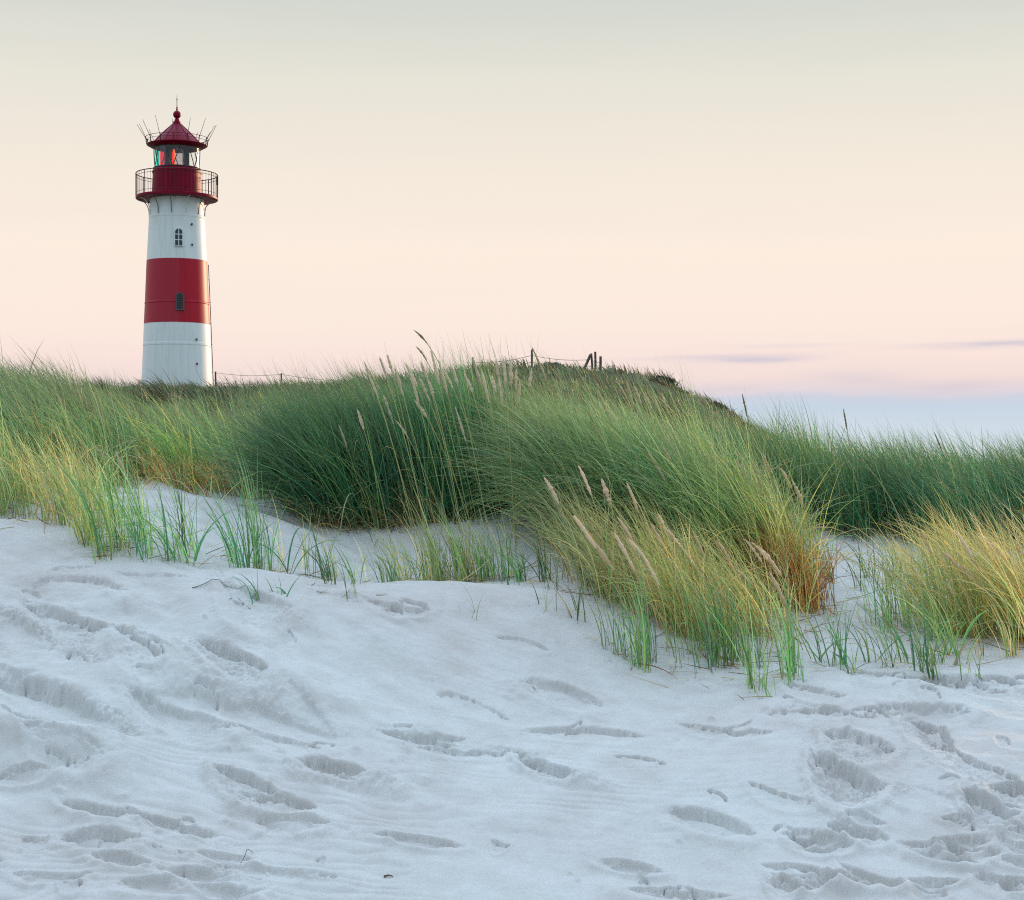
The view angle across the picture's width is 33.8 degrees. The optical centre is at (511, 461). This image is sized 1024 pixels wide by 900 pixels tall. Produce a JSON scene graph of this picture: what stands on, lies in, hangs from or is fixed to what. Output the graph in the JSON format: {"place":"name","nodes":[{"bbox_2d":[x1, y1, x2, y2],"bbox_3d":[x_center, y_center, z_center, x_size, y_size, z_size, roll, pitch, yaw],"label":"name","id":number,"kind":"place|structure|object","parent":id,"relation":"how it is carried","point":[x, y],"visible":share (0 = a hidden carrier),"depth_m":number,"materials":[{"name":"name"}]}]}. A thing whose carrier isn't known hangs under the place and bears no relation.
{"place":"outdoors","nodes":[
{"label":"outdoors","id":0,"kind":"place"},
{"bbox_2d":[0,366,1023,899],"bbox_3d":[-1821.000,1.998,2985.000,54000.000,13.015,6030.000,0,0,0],"label":"sand","id":1,"kind":"structure","parent":0,"point":[168,730],"depth_m":6.73,"materials":[{"name":"white sand"}]},
{"bbox_2d":[0,474,61,521],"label":"marram tuft","id":2,"kind":"object","parent":1,"relation":"on","point":[23,509],"visible":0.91,"depth_m":9.24,"materials":[{"name":"green plant"}]},
{"bbox_2d":[28,460,127,551],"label":"marram tuft","id":3,"kind":"object","parent":1,"relation":"on","point":[84,522],"visible":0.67,"depth_m":8.79,"materials":[{"name":"green plant"}]},
{"bbox_2d":[5,445,153,541],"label":"marram tuft","id":4,"kind":"object","parent":1,"relation":"on","point":[53,514],"visible":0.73,"depth_m":9.05,"materials":[{"name":"green plant"}]},
{"bbox_2d":[23,435,171,558],"bbox_3d":[-2.159,0.170,8.743,0.838,0.707,0.631,0,0,0],"label":"marram tuft","id":5,"kind":"object","parent":1,"relation":"on","point":[107,518],"visible":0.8,"depth_m":8.72,"materials":[{"name":"green plant"}]},
{"bbox_2d":[34,430,166,563],"bbox_3d":[-2.031,0.140,8.669,0.632,0.806,0.822,0,0,31],"label":"marram tuft","id":6,"kind":"object","parent":1,"relation":"on","point":[95,531],"visible":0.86,"depth_m":8.63,"materials":[{"name":"green plant"}]},
{"bbox_2d":[0,402,212,536],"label":"marram tussock","id":7,"kind":"object","parent":1,"relation":"on","point":[24,481],"visible":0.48,"depth_m":9.35,"materials":[{"name":"plant"}]},
{"bbox_2d":[78,433,225,564],"bbox_3d":[-1.929,0.184,8.832,0.900,0.744,0.825,0,0,30],"label":"marram tuft","id":8,"kind":"object","parent":1,"relation":"on","point":[181,529],"visible":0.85,"depth_m":8.73,"materials":[{"name":"green plant"}]},
{"bbox_2d":[75,464,234,566],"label":"marram tuft","id":9,"kind":"object","parent":1,"relation":"on","point":[185,554],"visible":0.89,"depth_m":8.69,"materials":[{"name":"green plant"}]},
{"bbox_2d":[0,338,332,510],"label":"grass","id":10,"kind":"structure","parent":1,"relation":"on","point":[36,404],"depth_m":10.94,"materials":[{"name":"green plant"}]},
{"bbox_2d":[135,99,217,386],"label":"lighthouse","id":11,"kind":"object","parent":1,"relation":"on","point":[177,342],"visible":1,"depth_m":88.70,"materials":[{"name":"white paint"}]},
{"bbox_2d":[174,227,182,245],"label":"window","id":12,"kind":"structure","parent":11,"relation":"in","point":[178,232],"depth_m":88.45,"materials":[{"name":"white glass"}]},
{"bbox_2d":[176,292,183,309],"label":"window","id":13,"kind":"structure","parent":11,"relation":"in","point":[179,296],"depth_m":88.32,"materials":[{"name":"glass"}]},
{"bbox_2d":[117,473,273,563],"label":"marram tuft","id":14,"kind":"object","parent":1,"relation":"on","point":[196,543],"visible":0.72,"depth_m":8.89,"materials":[{"name":"green plant"}]},
{"bbox_2d":[192,579,243,588],"bbox_3d":[-1.417,0.589,8.147,0.250,0.048,0.017,0,0,-7],"label":"straw","id":15,"kind":"object","parent":1,"relation":"on","point":[210,580],"visible":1,"depth_m":8.15,"materials":[{"name":"beige plant"}]},
{"bbox_2d":[189,499,281,567],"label":"marram tuft","id":16,"kind":"object","parent":1,"relation":"on","point":[242,555],"visible":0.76,"depth_m":8.73,"materials":[{"name":"green plant"}]},
{"bbox_2d":[187,443,292,572],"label":"marram tuft","id":17,"kind":"object","parent":1,"relation":"on","point":[254,545],"visible":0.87,"depth_m":8.82,"materials":[{"name":"green plant"}]},
{"bbox_2d":[215,372,320,384],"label":"wire fence","id":18,"kind":"object","parent":1,"relation":"on","point":[281,374],"visible":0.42,"depth_m":77.99,"materials":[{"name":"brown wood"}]},
{"bbox_2d":[230,568,319,608],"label":"marram tuft","id":19,"kind":"object","parent":1,"relation":"on","point":[257,597],"visible":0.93,"depth_m":8.04,"materials":[{"name":"green plant"}]},
{"bbox_2d":[244,495,321,578],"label":"marram tuft","id":20,"kind":"object","parent":1,"relation":"on","point":[306,558],"visible":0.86,"depth_m":9.01,"materials":[{"name":"green plant"}]},
{"bbox_2d":[251,497,341,573],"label":"marram tuft","id":21,"kind":"object","parent":1,"relation":"on","point":[270,549],"visible":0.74,"depth_m":9.02,"materials":[{"name":"green plant"}]},
{"bbox_2d":[267,511,342,580],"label":"marram tuft","id":22,"kind":"object","parent":1,"relation":"on","point":[321,564],"visible":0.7,"depth_m":9.01,"materials":[{"name":"green plant"}]},
{"bbox_2d":[294,540,387,598],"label":"marram tuft","id":23,"kind":"object","parent":1,"relation":"on","point":[349,573],"visible":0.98,"depth_m":8.32,"materials":[{"name":"green plant"}]},
{"bbox_2d":[299,525,422,582],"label":"marram tuft","id":24,"kind":"object","parent":1,"relation":"on","point":[386,575],"visible":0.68,"depth_m":8.92,"materials":[{"name":"green plant"}]},
{"bbox_2d":[167,330,561,550],"bbox_3d":[-0.759,-0.128,10.447,2.709,1.459,2.108,0,0,0],"label":"marram tussock","id":25,"kind":"object","parent":1,"relation":"on","point":[353,467],"visible":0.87,"depth_m":10.06,"materials":[{"name":"plant"}]},
{"bbox_2d":[0,354,809,450],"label":"grass","id":26,"kind":"structure","parent":1,"relation":"on","point":[161,387],"depth_m":45.15,"materials":[{"name":"green plant"}]},
{"bbox_2d":[370,540,452,581],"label":"marram tuft","id":27,"kind":"object","parent":1,"relation":"on","point":[389,573],"visible":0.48,"depth_m":9.08,"materials":[{"name":"green plant"}]},
{"bbox_2d":[365,511,510,580],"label":"marram tuft","id":28,"kind":"object","parent":1,"relation":"on","point":[432,568],"visible":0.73,"depth_m":8.91,"materials":[{"name":"green plant"}]},
{"bbox_2d":[403,483,512,581],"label":"marram tuft","id":29,"kind":"object","parent":1,"relation":"on","point":[453,546],"visible":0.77,"depth_m":8.96,"materials":[{"name":"green plant"}]},
{"bbox_2d":[453,585,493,618],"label":"marram tuft","id":30,"kind":"object","parent":1,"relation":"on","point":[473,605],"visible":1,"depth_m":8.03,"materials":[{"name":"green plant"}]},
{"bbox_2d":[435,506,543,582],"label":"marram tuft","id":31,"kind":"object","parent":1,"relation":"on","point":[481,558],"visible":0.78,"depth_m":9.00,"materials":[{"name":"green plant"}]},
{"bbox_2d":[456,502,572,582],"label":"marram tuft","id":32,"kind":"object","parent":1,"relation":"on","point":[482,579],"visible":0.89,"depth_m":8.90,"materials":[{"name":"green plant"}]},
{"bbox_2d":[477,532,564,590],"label":"marram tuft","id":33,"kind":"object","parent":1,"relation":"on","point":[506,568],"visible":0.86,"depth_m":8.51,"materials":[{"name":"green plant"}]},
{"bbox_2d":[488,532,560,584],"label":"marram tuft","id":34,"kind":"object","parent":1,"relation":"on","point":[519,578],"visible":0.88,"depth_m":8.78,"materials":[{"name":"green plant"}]},
{"bbox_2d":[472,350,601,371],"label":"wire fence","id":35,"kind":"object","parent":1,"relation":"on","point":[591,359],"visible":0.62,"depth_m":62.37,"materials":[{"name":"brown wood"}]},
{"bbox_2d":[531,361,570,369],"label":"heather shrub","id":36,"kind":"object","parent":1,"relation":"on","point":[554,363],"visible":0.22,"depth_m":60.86,"materials":[{"name":"plant"}]},
{"bbox_2d":[531,535,600,622],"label":"marram tuft","id":37,"kind":"object","parent":1,"relation":"on","point":[577,610],"visible":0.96,"depth_m":8.16,"materials":[{"name":"green plant"}]},
{"bbox_2d":[410,338,801,563],"bbox_3d":[0.461,0.025,9.986,2.305,1.550,2.472,0,0,0],"label":"marram tussock","id":38,"kind":"object","parent":1,"relation":"on","point":[541,453],"visible":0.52,"depth_m":9.57,"materials":[{"name":"plant"}]},
{"bbox_2d":[581,578,691,677],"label":"marram tuft","id":39,"kind":"object","parent":1,"relation":"on","point":[636,648],"visible":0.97,"depth_m":7.89,"materials":[{"name":"green plant"}]},
{"bbox_2d":[598,540,710,687],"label":"marram tuft","id":40,"kind":"object","parent":1,"relation":"on","point":[646,649],"visible":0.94,"depth_m":7.91,"materials":[{"name":"green plant"}]},
{"bbox_2d":[650,374,677,385],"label":"heather shrub","id":41,"kind":"object","parent":1,"relation":"on","point":[670,379],"visible":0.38,"depth_m":59.95,"materials":[{"name":"green plant"}]},
{"bbox_2d":[476,458,856,659],"bbox_3d":[0.748,0.444,8.820,2.030,1.077,1.791,0,0,0],"label":"marram tussock","id":42,"kind":"object","parent":1,"relation":"on","point":[591,554],"visible":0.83,"depth_m":8.53,"materials":[{"name":"plant"}]},
{"bbox_2d":[630,548,750,666],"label":"marram tuft","id":43,"kind":"object","parent":1,"relation":"on","point":[721,645],"visible":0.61,"depth_m":8.10,"materials":[{"name":"green plant"}]},
{"bbox_2d":[709,401,727,410],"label":"heather shrub","id":44,"kind":"object","parent":1,"relation":"on","point":[721,404],"visible":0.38,"depth_m":57.86,"materials":[{"name":"green plant"}]},
{"bbox_2d":[553,357,901,628],"bbox_3d":[1.175,0.204,9.661,2.205,1.784,2.246,0,0,0],"label":"marram tussock","id":45,"kind":"object","parent":1,"relation":"on","point":[736,479],"visible":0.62,"depth_m":9.34,"materials":[{"name":"plant"}]},
{"bbox_2d":[667,562,797,678],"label":"marram tuft","id":46,"kind":"object","parent":1,"relation":"on","point":[710,649],"visible":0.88,"depth_m":8.01,"materials":[{"name":"green plant"}]},
{"bbox_2d":[742,394,756,461],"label":"grass stalk","id":47,"kind":"object","parent":1,"relation":"on","point":[747,417],"depth_m":11.40,"materials":[{"name":"plant"}]},
{"bbox_2d":[691,575,825,699],"bbox_3d":[1.181,0.788,7.783,0.458,0.547,0.672,0,0,37],"label":"marram tuft","id":48,"kind":"object","parent":1,"relation":"on","point":[748,661],"visible":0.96,"depth_m":7.69,"materials":[{"name":"green plant"}]},
{"bbox_2d":[694,565,823,668],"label":"marram tuft","id":49,"kind":"object","parent":1,"relation":"on","point":[737,658],"visible":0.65,"depth_m":8.14,"materials":[{"name":"green plant"}]},
{"bbox_2d":[748,666,777,698],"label":"marram tuft","id":50,"kind":"object","parent":1,"relation":"on","point":[764,686],"visible":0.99,"depth_m":7.51,"materials":[{"name":"green plant"}]},
{"bbox_2d":[739,617,884,673],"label":"marram tuft","id":51,"kind":"object","parent":1,"relation":"on","point":[846,664],"visible":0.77,"depth_m":7.93,"materials":[{"name":"green plant"}]},
{"bbox_2d":[761,589,876,671],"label":"marram tuft","id":52,"kind":"object","parent":1,"relation":"on","point":[834,648],"visible":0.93,"depth_m":8.05,"materials":[{"name":"green plant"}]},
{"bbox_2d":[795,488,849,583],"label":"marram tuft","id":53,"kind":"object","parent":1,"relation":"on","point":[825,555],"visible":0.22,"depth_m":10.03,"materials":[{"name":"green plant"}]},
{"bbox_2d":[637,391,1023,548],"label":"grass","id":54,"kind":"structure","parent":1,"relation":"on","point":[889,484],"depth_m":11.96,"materials":[{"name":"green plant"}]},
{"bbox_2d":[843,409,856,487],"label":"grass stalk","id":55,"kind":"object","parent":1,"relation":"on","point":[847,432],"depth_m":12.20,"materials":[{"name":"plant"}]},
{"bbox_2d":[830,531,917,590],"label":"marram tuft","id":56,"kind":"object","parent":1,"relation":"on","point":[860,569],"visible":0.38,"depth_m":9.95,"materials":[{"name":"green plant"}]},
{"bbox_2d":[836,519,917,587],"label":"marram tuft","id":57,"kind":"object","parent":1,"relation":"on","point":[868,564],"visible":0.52,"depth_m":10.33,"materials":[{"name":"green plant"}]},
{"bbox_2d":[827,524,946,627],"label":"marram tuft","id":58,"kind":"object","parent":1,"relation":"on","point":[885,592],"visible":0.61,"depth_m":9.05,"materials":[{"name":"green plant"}]},
{"bbox_2d":[825,594,957,667],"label":"marram tuft","id":59,"kind":"object","parent":1,"relation":"on","point":[898,637],"visible":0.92,"depth_m":8.10,"materials":[{"name":"green plant"}]},
{"bbox_2d":[810,479,1023,649],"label":"marram tussock","id":60,"kind":"object","parent":1,"relation":"on","point":[999,575],"visible":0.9,"depth_m":8.65,"materials":[{"name":"plant"}]},
{"bbox_2d":[849,575,991,673],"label":"marram tuft","id":61,"kind":"object","parent":1,"relation":"on","point":[941,635],"visible":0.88,"depth_m":8.12,"materials":[{"name":"green plant"}]},
{"bbox_2d":[863,524,985,641],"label":"marram tuft","id":62,"kind":"object","parent":1,"relation":"on","point":[906,611],"visible":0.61,"depth_m":8.71,"materials":[{"name":"green plant"}]},
{"bbox_2d":[904,507,955,580],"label":"marram tuft","id":63,"kind":"object","parent":1,"relation":"on","point":[929,546],"visible":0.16,"depth_m":10.23,"materials":[{"name":"green plant"}]},
{"bbox_2d":[918,620,983,680],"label":"marram tuft","id":64,"kind":"object","parent":1,"relation":"on","point":[932,670],"visible":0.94,"depth_m":7.75,"materials":[{"name":"green plant"}]},
{"bbox_2d":[892,593,1013,669],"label":"marram tuft","id":65,"kind":"object","parent":1,"relation":"on","point":[956,658],"visible":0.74,"depth_m":8.00,"materials":[{"name":"green plant"}]},
{"bbox_2d":[911,584,1023,658],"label":"marram tuft","id":66,"kind":"object","parent":1,"relation":"on","point":[1011,650],"visible":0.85,"depth_m":8.11,"materials":[{"name":"green plant"}]},
{"bbox_2d":[0,0,1023,460],"label":"sky","id":67,"kind":"structure","parent":0,"point":[819,201],"materials":[{"name":"beige"}]},
{"bbox_2d":[230,381,820,537],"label":"grass","id":68,"kind":"structure","parent":0,"point":[637,433],"depth_m":11.64,"materials":[{"name":"green plant"}]}
]}

